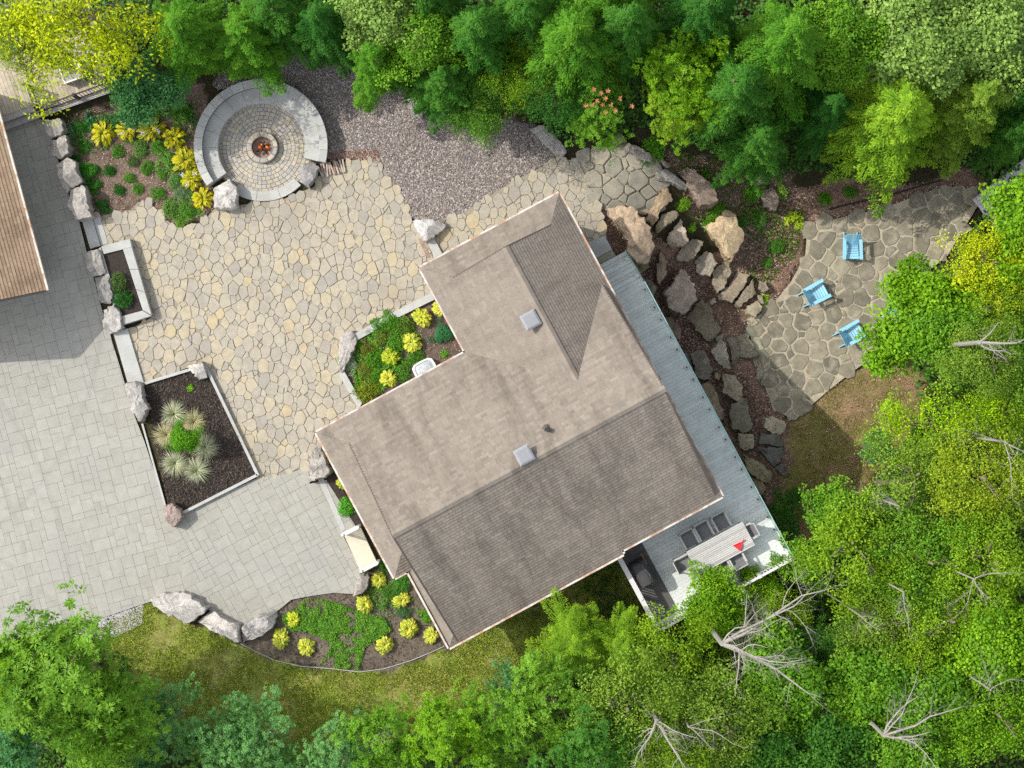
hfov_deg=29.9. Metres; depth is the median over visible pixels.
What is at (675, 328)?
boulder
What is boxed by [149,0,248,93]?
hemlock tree
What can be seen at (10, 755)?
leafy tree
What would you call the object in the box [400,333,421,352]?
hosta
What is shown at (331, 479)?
narrow bed
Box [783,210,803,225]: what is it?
weed
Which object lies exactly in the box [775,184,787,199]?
weed
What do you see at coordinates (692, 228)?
weed
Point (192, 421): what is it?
ornamental grass
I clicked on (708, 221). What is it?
weed
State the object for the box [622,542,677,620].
floor mat
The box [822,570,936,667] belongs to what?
oak tree
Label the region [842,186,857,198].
weed
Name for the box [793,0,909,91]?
maple tree
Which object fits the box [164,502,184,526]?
boulder
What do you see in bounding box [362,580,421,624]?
groundcover
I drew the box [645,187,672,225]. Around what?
stone step
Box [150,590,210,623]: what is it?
boulder
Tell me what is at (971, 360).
oak tree
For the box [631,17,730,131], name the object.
leafy tree
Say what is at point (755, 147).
hemlock tree
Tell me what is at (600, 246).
stone slab
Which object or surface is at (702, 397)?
glass railing
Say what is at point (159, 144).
shrub
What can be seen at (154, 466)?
bed edging
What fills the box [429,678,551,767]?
leafy tree
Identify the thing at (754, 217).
weed
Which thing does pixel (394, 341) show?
shrub
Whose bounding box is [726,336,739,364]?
boulder
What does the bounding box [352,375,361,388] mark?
shrub
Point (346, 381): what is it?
kerb stone
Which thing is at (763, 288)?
boulder
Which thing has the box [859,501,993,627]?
oak tree
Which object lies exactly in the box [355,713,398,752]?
dead tree
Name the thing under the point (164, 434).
ornamental grass
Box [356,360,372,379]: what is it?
shrub
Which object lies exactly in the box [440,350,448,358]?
shrub
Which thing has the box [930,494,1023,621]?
oak tree
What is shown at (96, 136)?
hosta
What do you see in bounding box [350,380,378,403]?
shrub
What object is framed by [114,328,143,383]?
stone slab
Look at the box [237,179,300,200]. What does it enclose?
pit kerb
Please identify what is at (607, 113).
flowering shrub
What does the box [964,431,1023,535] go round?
oak tree
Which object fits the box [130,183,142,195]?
shrub
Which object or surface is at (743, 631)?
dead tree
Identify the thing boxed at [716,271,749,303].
stone step
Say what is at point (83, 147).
shrub
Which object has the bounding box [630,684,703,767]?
dead tree
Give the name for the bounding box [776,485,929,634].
oak tree
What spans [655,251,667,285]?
boulder
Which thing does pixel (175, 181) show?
shrub
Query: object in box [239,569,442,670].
bark mulch
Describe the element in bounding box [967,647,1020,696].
dead tree
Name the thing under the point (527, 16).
hemlock tree
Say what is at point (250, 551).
walkway
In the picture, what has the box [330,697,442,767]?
leafy tree
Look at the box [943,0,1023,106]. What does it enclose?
maple tree
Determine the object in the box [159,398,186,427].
ornamental grass
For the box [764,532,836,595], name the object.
maple tree
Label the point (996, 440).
dead tree
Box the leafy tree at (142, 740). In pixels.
[41,656,174,767]
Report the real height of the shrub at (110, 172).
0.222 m
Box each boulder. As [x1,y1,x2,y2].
[44,118,67,139]
[52,135,73,160]
[56,157,85,194]
[68,184,95,221]
[85,249,105,276]
[95,275,113,304]
[102,304,125,333]
[125,381,151,421]
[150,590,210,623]
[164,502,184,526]
[187,362,207,379]
[198,611,241,641]
[213,179,238,210]
[242,611,277,641]
[299,162,319,189]
[309,447,332,481]
[338,331,356,372]
[353,573,369,595]
[402,97,422,118]
[412,218,445,241]
[530,125,566,158]
[608,205,654,265]
[613,133,624,146]
[623,143,656,163]
[635,264,649,274]
[642,278,656,296]
[655,169,686,191]
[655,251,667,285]
[656,156,670,168]
[661,269,696,316]
[665,316,680,340]
[677,167,718,208]
[682,350,692,367]
[686,298,720,341]
[689,350,712,379]
[701,210,743,263]
[701,380,723,420]
[708,298,716,305]
[710,340,730,369]
[714,333,723,342]
[714,372,720,380]
[720,372,742,401]
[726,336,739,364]
[728,397,751,432]
[735,332,758,358]
[737,432,753,450]
[742,454,772,482]
[745,301,761,317]
[747,316,758,327]
[750,475,765,494]
[755,356,762,385]
[755,446,784,466]
[757,281,768,293]
[757,295,763,304]
[758,432,782,446]
[759,186,778,211]
[762,416,786,434]
[773,463,787,475]
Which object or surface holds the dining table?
on the deck at (737, 503)
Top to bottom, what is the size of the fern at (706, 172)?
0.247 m
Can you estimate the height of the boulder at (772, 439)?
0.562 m
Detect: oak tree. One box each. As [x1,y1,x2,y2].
[559,639,700,767]
[611,599,749,730]
[625,711,715,767]
[645,652,787,767]
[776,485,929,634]
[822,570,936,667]
[843,417,973,559]
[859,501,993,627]
[874,558,988,682]
[923,415,1023,531]
[927,305,1023,405]
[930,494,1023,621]
[934,211,1023,320]
[939,663,1023,767]
[955,254,1023,348]
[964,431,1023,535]
[980,312,1023,409]
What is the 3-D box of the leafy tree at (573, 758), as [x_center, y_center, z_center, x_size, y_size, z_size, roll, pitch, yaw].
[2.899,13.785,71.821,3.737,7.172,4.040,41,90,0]
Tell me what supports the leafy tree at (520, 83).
on the ground at (208, 92)
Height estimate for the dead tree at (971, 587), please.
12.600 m
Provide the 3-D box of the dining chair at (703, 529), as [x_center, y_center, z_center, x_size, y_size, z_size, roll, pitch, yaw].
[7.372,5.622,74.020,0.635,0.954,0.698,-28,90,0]
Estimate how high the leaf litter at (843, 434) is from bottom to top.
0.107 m
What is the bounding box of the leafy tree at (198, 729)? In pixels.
[174,671,265,767]
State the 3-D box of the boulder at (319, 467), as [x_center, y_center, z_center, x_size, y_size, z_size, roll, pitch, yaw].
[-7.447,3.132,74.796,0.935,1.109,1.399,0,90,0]
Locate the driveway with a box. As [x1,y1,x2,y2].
[0,119,185,641]
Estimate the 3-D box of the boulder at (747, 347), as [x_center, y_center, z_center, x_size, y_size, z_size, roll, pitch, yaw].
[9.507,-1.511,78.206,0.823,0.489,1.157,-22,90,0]
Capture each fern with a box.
[641,134,667,166]
[700,168,712,180]
[742,185,763,202]
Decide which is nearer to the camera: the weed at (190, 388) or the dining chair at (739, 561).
the dining chair at (739, 561)
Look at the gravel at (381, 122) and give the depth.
74.99 m
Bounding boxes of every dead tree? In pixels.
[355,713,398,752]
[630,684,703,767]
[684,707,760,756]
[711,549,846,715]
[826,592,887,633]
[849,475,898,508]
[852,564,915,639]
[870,656,976,767]
[924,557,1018,635]
[942,418,1023,503]
[953,320,1023,358]
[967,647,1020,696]
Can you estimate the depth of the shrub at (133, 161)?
74.88 m
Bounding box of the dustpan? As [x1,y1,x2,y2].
[733,539,743,550]
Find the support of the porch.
on the ground at (208, 92)
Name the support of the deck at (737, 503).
on the ground at (208, 92)
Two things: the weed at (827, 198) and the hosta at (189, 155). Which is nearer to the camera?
the hosta at (189, 155)
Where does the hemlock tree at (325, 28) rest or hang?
on the ground at (208, 92)
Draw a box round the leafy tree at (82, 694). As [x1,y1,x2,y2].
[0,578,158,767]
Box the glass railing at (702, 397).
[625,257,790,552]
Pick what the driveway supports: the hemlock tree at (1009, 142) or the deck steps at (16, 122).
the deck steps at (16, 122)
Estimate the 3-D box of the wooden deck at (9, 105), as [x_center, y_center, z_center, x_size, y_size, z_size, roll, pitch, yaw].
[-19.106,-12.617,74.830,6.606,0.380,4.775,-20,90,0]
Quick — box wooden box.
[59,60,84,84]
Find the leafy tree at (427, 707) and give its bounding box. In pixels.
[390,691,500,767]
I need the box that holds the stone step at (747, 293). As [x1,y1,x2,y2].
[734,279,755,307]
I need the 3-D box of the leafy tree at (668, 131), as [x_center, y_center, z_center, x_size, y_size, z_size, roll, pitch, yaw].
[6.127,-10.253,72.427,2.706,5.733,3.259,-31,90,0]
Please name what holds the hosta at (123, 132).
on the ground at (208, 92)
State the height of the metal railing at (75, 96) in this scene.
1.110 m
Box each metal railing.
[24,83,38,111]
[35,82,114,112]
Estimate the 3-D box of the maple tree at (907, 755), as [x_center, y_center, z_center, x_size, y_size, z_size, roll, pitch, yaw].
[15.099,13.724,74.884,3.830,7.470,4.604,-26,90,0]
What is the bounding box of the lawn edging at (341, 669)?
[241,644,443,671]
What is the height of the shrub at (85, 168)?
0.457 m
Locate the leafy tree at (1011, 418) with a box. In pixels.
[955,364,1023,445]
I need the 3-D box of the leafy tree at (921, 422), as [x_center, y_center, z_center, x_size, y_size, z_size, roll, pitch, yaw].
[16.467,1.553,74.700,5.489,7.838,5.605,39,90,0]
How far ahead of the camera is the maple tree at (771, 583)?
74.16 m
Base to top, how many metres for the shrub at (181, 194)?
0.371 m
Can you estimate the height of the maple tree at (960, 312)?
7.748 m
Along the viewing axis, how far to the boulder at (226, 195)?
74.34 m
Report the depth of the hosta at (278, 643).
74.76 m
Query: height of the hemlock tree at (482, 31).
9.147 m
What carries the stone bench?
on the ground at (208, 92)
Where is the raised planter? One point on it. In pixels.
(120, 256)
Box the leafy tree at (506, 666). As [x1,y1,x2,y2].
[484,657,539,711]
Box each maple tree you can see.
[104,52,191,130]
[323,0,435,52]
[363,8,474,89]
[667,559,764,648]
[721,710,817,767]
[722,613,858,750]
[738,563,784,618]
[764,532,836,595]
[766,696,895,767]
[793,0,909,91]
[798,475,895,559]
[809,617,936,744]
[855,251,993,380]
[856,0,979,100]
[858,716,970,767]
[859,424,901,468]
[876,626,1004,751]
[891,273,1006,392]
[933,559,1023,690]
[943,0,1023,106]
[978,166,1023,290]
[998,603,1023,687]
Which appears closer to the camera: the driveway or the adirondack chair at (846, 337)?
the driveway
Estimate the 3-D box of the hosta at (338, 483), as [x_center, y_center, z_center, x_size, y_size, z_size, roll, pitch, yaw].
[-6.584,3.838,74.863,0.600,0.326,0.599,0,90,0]
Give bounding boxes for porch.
[345,527,376,568]
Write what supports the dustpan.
on the dining table
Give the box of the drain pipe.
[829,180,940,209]
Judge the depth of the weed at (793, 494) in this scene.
78.12 m
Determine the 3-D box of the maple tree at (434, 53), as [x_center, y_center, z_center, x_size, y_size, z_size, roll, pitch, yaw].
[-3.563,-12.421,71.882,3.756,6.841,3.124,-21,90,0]
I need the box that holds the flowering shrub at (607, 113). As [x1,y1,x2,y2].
[564,74,633,166]
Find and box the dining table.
[686,522,754,573]
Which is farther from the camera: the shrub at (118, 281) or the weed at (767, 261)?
the weed at (767, 261)
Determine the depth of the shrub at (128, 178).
74.89 m
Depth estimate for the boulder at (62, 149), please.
74.29 m
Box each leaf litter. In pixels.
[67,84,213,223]
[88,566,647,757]
[330,149,380,161]
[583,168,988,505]
[662,148,806,292]
[776,365,926,546]
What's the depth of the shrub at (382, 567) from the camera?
74.87 m
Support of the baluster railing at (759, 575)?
attached to the deck at (737, 503)
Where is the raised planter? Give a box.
[99,239,152,324]
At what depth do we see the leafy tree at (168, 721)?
71.20 m
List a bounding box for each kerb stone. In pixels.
[318,478,345,531]
[338,371,361,407]
[355,313,392,339]
[393,293,434,316]
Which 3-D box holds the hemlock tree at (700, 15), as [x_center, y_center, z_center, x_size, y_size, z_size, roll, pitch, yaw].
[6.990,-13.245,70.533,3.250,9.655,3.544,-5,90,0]
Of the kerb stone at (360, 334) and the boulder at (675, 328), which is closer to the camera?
the kerb stone at (360, 334)
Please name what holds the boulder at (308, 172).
on the ground at (208, 92)
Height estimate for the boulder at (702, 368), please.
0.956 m
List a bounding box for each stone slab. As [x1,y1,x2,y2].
[82,219,100,248]
[93,216,107,245]
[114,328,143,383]
[418,238,430,257]
[428,238,441,257]
[588,236,611,257]
[596,250,615,264]
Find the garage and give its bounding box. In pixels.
[0,110,49,301]
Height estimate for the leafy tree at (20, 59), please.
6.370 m
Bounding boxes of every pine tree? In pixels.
[525,587,617,673]
[579,601,664,685]
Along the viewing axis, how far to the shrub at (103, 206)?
74.84 m
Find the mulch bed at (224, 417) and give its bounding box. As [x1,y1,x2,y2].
[145,371,254,509]
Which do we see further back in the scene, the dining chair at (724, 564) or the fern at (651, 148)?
the fern at (651, 148)
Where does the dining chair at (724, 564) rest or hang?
on the deck at (737, 503)
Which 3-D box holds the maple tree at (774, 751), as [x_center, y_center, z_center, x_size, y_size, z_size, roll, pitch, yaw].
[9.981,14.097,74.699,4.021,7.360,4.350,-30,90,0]
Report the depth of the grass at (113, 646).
74.97 m
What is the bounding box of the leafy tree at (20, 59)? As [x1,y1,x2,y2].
[0,0,71,106]
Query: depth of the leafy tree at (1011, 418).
71.92 m
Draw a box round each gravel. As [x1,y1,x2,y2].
[74,605,143,644]
[212,44,556,222]
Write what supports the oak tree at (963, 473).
on the ground at (208, 92)
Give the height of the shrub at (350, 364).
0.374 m
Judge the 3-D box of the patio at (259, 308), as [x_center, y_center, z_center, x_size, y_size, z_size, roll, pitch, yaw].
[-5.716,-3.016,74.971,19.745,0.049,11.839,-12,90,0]
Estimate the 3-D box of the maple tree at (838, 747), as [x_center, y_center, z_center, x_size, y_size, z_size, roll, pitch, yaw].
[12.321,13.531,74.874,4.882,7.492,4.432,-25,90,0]
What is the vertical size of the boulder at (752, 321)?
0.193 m
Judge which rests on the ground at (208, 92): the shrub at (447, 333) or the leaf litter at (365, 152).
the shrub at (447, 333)
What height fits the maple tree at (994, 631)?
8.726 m
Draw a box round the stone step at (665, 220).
[655,210,678,233]
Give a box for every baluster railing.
[618,558,657,624]
[657,555,792,632]
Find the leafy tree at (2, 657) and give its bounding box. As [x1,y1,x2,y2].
[0,618,46,720]
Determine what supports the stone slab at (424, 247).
on the patio at (259, 308)
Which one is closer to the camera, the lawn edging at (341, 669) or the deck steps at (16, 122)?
the deck steps at (16, 122)
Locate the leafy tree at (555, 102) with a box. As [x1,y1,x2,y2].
[512,45,604,140]
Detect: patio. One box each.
[93,156,606,482]
[745,185,977,420]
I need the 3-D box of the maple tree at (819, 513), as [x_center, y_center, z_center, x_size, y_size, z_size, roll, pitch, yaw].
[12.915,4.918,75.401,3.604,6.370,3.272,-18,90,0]
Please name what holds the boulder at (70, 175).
on the ground at (208, 92)
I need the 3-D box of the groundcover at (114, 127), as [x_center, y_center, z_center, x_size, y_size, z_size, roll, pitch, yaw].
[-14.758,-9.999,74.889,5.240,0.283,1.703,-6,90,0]
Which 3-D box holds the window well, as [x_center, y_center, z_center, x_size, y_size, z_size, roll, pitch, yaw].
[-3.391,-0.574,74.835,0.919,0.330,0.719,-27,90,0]
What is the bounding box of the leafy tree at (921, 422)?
[859,355,1023,503]
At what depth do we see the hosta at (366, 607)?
74.70 m
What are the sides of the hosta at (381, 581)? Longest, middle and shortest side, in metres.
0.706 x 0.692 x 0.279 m
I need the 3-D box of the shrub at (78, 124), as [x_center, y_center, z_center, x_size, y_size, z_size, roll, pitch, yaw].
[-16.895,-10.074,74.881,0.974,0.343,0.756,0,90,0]
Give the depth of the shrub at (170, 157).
74.88 m
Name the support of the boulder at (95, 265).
on the ground at (208, 92)
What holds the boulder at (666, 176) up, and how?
on the ground at (208, 92)
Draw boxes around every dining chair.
[672,552,693,574]
[678,528,699,549]
[692,519,714,541]
[709,510,731,532]
[710,555,732,575]
[725,552,748,570]
[735,522,759,541]
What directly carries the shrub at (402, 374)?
on the ground at (208, 92)
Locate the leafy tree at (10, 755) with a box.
[0,699,55,767]
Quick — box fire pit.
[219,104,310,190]
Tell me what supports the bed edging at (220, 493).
on the ground at (208, 92)
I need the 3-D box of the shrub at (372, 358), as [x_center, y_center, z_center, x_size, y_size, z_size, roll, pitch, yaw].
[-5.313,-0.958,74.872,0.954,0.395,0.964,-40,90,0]
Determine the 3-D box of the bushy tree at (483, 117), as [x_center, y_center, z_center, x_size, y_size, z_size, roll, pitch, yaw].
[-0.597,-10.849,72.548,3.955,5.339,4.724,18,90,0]
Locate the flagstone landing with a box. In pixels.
[576,141,669,216]
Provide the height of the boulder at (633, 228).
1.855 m
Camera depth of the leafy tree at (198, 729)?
71.16 m
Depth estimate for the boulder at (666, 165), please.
75.01 m
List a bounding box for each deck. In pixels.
[0,0,113,116]
[617,280,790,625]
[971,159,1023,237]
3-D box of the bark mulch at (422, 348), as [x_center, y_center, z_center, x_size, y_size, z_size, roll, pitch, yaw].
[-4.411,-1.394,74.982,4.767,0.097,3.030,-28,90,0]
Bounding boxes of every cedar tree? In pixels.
[195,0,287,97]
[339,35,413,113]
[394,58,478,136]
[913,65,1017,179]
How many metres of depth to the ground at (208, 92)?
75.05 m
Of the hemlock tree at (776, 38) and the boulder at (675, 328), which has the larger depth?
the boulder at (675, 328)
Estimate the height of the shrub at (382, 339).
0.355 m
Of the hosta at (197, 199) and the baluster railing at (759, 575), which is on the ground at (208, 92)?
the hosta at (197, 199)
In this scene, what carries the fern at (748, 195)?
on the ground at (208, 92)
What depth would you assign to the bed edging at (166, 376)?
74.78 m
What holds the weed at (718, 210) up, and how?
on the ground at (208, 92)
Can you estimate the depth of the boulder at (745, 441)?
77.83 m
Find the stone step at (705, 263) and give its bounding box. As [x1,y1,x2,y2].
[694,251,717,277]
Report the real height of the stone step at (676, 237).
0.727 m
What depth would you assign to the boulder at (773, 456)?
77.91 m
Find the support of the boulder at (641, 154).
on the ground at (208, 92)
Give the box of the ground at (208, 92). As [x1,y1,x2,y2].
[0,0,1023,767]
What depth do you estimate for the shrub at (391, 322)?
74.79 m
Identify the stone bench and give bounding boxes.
[194,79,327,185]
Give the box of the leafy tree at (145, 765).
[87,728,168,767]
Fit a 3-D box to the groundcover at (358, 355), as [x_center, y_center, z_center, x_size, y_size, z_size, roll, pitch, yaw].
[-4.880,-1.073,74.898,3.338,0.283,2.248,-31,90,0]
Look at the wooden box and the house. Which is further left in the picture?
the wooden box
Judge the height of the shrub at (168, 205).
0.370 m
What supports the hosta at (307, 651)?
on the bark mulch at (297, 636)
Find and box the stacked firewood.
[317,159,345,176]
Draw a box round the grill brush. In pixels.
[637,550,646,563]
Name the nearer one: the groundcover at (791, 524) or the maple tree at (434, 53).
the maple tree at (434, 53)
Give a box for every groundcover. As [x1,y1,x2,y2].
[67,101,198,152]
[151,148,203,222]
[282,598,391,669]
[350,322,421,396]
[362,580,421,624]
[531,563,639,625]
[772,487,817,543]
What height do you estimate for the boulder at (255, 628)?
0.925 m
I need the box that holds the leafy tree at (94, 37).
[0,0,191,126]
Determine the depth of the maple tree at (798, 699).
71.56 m
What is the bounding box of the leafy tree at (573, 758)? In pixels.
[526,702,647,767]
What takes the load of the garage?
on the ground at (208, 92)
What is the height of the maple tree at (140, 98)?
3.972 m
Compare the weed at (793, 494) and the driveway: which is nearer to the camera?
the driveway
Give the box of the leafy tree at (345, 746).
[293,704,392,767]
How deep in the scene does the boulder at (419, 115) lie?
74.52 m
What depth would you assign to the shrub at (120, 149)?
74.89 m
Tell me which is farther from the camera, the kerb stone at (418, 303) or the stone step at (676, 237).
the stone step at (676, 237)
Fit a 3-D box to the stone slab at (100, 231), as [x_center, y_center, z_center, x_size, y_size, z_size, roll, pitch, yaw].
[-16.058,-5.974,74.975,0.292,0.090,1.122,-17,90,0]
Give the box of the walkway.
[173,470,359,625]
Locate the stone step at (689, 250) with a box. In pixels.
[676,238,702,263]
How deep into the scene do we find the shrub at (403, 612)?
74.85 m
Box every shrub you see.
[66,124,75,138]
[70,154,81,162]
[73,116,91,132]
[76,137,92,155]
[79,162,104,185]
[82,109,98,125]
[88,178,101,194]
[94,197,114,213]
[104,164,116,176]
[107,113,119,125]
[109,272,128,292]
[111,144,124,158]
[112,287,132,308]
[113,183,125,196]
[117,110,130,128]
[123,172,136,183]
[125,156,139,167]
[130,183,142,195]
[132,140,148,157]
[139,160,156,175]
[147,99,174,119]
[150,139,167,156]
[150,186,166,201]
[156,169,166,181]
[161,197,183,218]
[163,150,175,163]
[163,417,204,453]
[167,174,182,188]
[169,102,194,127]
[172,216,186,228]
[173,185,191,203]
[177,202,195,220]
[334,355,357,376]
[336,496,354,517]
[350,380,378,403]
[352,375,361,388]
[355,338,361,348]
[356,338,376,357]
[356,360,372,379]
[364,346,386,367]
[365,317,386,337]
[369,368,382,387]
[373,329,392,346]
[376,560,388,573]
[380,308,401,330]
[381,583,395,599]
[385,330,405,355]
[391,575,409,595]
[394,315,416,338]
[395,363,411,382]
[395,606,413,619]
[405,348,423,365]
[420,608,430,624]
[427,318,453,343]
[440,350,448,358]
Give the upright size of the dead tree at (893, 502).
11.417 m
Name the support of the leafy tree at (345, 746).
on the ground at (208, 92)
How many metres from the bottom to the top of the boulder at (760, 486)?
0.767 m
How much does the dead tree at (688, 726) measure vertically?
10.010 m
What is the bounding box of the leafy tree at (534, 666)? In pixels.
[495,647,608,763]
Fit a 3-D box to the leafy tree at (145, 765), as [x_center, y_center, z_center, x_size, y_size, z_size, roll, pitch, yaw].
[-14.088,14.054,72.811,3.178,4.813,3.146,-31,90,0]
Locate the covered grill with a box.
[628,557,655,588]
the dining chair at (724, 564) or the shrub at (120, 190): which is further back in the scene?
the shrub at (120, 190)
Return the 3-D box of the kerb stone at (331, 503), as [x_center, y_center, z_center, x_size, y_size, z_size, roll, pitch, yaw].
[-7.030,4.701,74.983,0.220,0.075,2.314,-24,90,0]
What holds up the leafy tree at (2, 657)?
on the ground at (208, 92)
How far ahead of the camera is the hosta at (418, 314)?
74.70 m
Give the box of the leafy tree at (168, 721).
[135,677,203,767]
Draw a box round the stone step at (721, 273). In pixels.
[711,261,730,294]
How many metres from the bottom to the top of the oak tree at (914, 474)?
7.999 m
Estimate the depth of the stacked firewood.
74.85 m
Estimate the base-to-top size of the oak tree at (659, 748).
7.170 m
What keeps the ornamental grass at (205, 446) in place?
on the mulch bed at (224, 417)
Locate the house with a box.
[315,191,723,649]
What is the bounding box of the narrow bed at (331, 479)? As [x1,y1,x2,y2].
[324,472,361,525]
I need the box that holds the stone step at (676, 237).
[666,219,688,248]
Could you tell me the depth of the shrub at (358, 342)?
74.87 m
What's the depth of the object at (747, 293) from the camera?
77.91 m
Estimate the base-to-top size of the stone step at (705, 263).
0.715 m
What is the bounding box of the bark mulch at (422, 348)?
[345,301,460,404]
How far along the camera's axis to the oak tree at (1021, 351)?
71.37 m
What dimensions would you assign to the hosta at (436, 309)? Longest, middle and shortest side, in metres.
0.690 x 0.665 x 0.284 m
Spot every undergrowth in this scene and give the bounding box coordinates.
[0,0,1023,185]
[0,210,1023,767]
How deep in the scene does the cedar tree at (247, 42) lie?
71.10 m
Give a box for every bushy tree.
[441,37,546,154]
[790,610,853,683]
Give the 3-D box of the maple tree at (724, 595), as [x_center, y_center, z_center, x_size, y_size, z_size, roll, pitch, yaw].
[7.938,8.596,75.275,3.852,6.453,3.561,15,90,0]
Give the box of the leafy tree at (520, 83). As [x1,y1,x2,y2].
[473,31,561,112]
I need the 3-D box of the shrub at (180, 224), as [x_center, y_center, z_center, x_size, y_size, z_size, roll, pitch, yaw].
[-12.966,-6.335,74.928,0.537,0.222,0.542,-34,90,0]
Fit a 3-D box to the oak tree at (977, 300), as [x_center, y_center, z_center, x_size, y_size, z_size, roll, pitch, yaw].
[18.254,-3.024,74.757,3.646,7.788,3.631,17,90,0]
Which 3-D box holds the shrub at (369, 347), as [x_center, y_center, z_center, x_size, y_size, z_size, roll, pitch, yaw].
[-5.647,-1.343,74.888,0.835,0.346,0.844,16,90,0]
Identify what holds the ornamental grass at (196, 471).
on the mulch bed at (224, 417)
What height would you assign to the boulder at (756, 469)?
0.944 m
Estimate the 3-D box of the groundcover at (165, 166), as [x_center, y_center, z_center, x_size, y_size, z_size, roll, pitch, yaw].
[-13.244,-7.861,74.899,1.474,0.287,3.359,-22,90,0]
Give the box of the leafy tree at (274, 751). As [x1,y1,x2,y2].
[212,684,312,767]
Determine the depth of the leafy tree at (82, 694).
68.11 m
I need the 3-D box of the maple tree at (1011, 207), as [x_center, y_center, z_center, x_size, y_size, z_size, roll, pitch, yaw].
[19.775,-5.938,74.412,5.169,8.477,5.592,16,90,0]
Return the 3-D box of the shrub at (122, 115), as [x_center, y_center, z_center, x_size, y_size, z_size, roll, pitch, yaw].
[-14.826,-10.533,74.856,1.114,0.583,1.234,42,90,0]
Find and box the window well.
[412,358,435,376]
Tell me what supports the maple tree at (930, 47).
on the ground at (208, 92)
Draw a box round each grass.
[91,561,654,763]
[151,420,174,448]
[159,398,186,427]
[159,450,187,477]
[177,407,207,431]
[182,455,210,484]
[191,431,219,463]
[778,367,923,545]
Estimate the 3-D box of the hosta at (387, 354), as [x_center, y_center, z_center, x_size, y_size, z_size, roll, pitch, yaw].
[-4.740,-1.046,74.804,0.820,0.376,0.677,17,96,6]
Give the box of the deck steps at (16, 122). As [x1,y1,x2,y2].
[2,105,40,129]
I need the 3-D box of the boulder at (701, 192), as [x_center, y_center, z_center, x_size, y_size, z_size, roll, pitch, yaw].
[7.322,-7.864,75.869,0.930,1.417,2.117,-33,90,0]
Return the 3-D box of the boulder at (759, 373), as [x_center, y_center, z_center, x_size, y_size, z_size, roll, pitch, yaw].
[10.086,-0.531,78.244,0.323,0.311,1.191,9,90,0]
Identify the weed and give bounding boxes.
[187,384,194,391]
[674,197,691,211]
[686,223,696,232]
[701,216,713,231]
[710,202,727,218]
[737,213,748,227]
[750,209,767,230]
[760,257,773,268]
[760,294,769,306]
[767,238,784,254]
[768,497,793,522]
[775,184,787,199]
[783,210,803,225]
[784,486,801,503]
[793,219,804,229]
[818,191,831,205]
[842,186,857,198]
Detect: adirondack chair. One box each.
[797,279,831,306]
[832,319,865,346]
[842,232,862,259]
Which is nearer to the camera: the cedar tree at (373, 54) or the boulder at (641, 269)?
the cedar tree at (373, 54)
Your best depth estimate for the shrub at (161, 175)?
74.90 m
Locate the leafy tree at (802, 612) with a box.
[713,577,814,666]
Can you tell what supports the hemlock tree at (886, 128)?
on the ground at (208, 92)
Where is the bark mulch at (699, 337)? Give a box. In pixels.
[641,256,767,459]
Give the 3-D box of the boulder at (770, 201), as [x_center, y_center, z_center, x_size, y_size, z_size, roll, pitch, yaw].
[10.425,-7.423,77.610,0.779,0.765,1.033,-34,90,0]
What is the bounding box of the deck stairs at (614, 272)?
[600,250,642,295]
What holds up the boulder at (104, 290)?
on the ground at (208, 92)
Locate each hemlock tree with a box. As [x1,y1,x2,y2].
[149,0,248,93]
[227,0,330,67]
[286,0,354,79]
[407,0,469,31]
[446,1,519,102]
[491,0,572,49]
[502,0,634,118]
[568,0,660,24]
[593,0,670,89]
[654,0,740,77]
[670,48,781,151]
[707,114,789,196]
[712,0,825,133]
[780,81,858,160]
[799,64,943,218]
[966,112,1023,170]
[982,53,1023,133]
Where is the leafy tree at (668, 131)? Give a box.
[640,67,718,155]
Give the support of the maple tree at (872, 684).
on the ground at (208, 92)
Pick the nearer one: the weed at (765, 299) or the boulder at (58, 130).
the boulder at (58, 130)
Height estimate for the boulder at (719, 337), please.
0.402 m
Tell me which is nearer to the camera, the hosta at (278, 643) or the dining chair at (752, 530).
the dining chair at (752, 530)
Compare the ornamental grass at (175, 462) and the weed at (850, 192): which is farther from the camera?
the weed at (850, 192)
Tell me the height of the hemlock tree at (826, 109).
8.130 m
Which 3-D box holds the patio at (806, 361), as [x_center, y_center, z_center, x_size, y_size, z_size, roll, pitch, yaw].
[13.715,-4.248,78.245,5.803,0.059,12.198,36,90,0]
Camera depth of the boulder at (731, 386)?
77.61 m
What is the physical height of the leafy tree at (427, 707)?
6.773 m
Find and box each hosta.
[91,120,114,146]
[114,121,136,141]
[136,116,166,141]
[162,126,187,149]
[171,145,195,170]
[180,167,202,190]
[191,187,213,209]
[272,627,289,649]
[286,611,299,627]
[297,638,314,656]
[336,478,343,489]
[356,594,373,613]
[370,571,386,588]
[375,636,393,655]
[379,369,397,386]
[380,347,400,364]
[392,591,409,608]
[398,618,418,638]
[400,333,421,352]
[411,307,431,327]
[422,626,439,644]
[431,302,441,316]
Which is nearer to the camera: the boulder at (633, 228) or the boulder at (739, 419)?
the boulder at (633, 228)
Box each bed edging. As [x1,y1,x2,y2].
[141,424,165,505]
[144,368,188,384]
[183,474,256,513]
[205,364,259,475]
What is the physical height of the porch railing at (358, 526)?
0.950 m
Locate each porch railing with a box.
[341,524,360,535]
[360,559,379,572]
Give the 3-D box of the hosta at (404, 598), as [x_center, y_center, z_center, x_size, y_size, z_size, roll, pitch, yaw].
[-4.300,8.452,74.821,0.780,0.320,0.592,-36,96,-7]

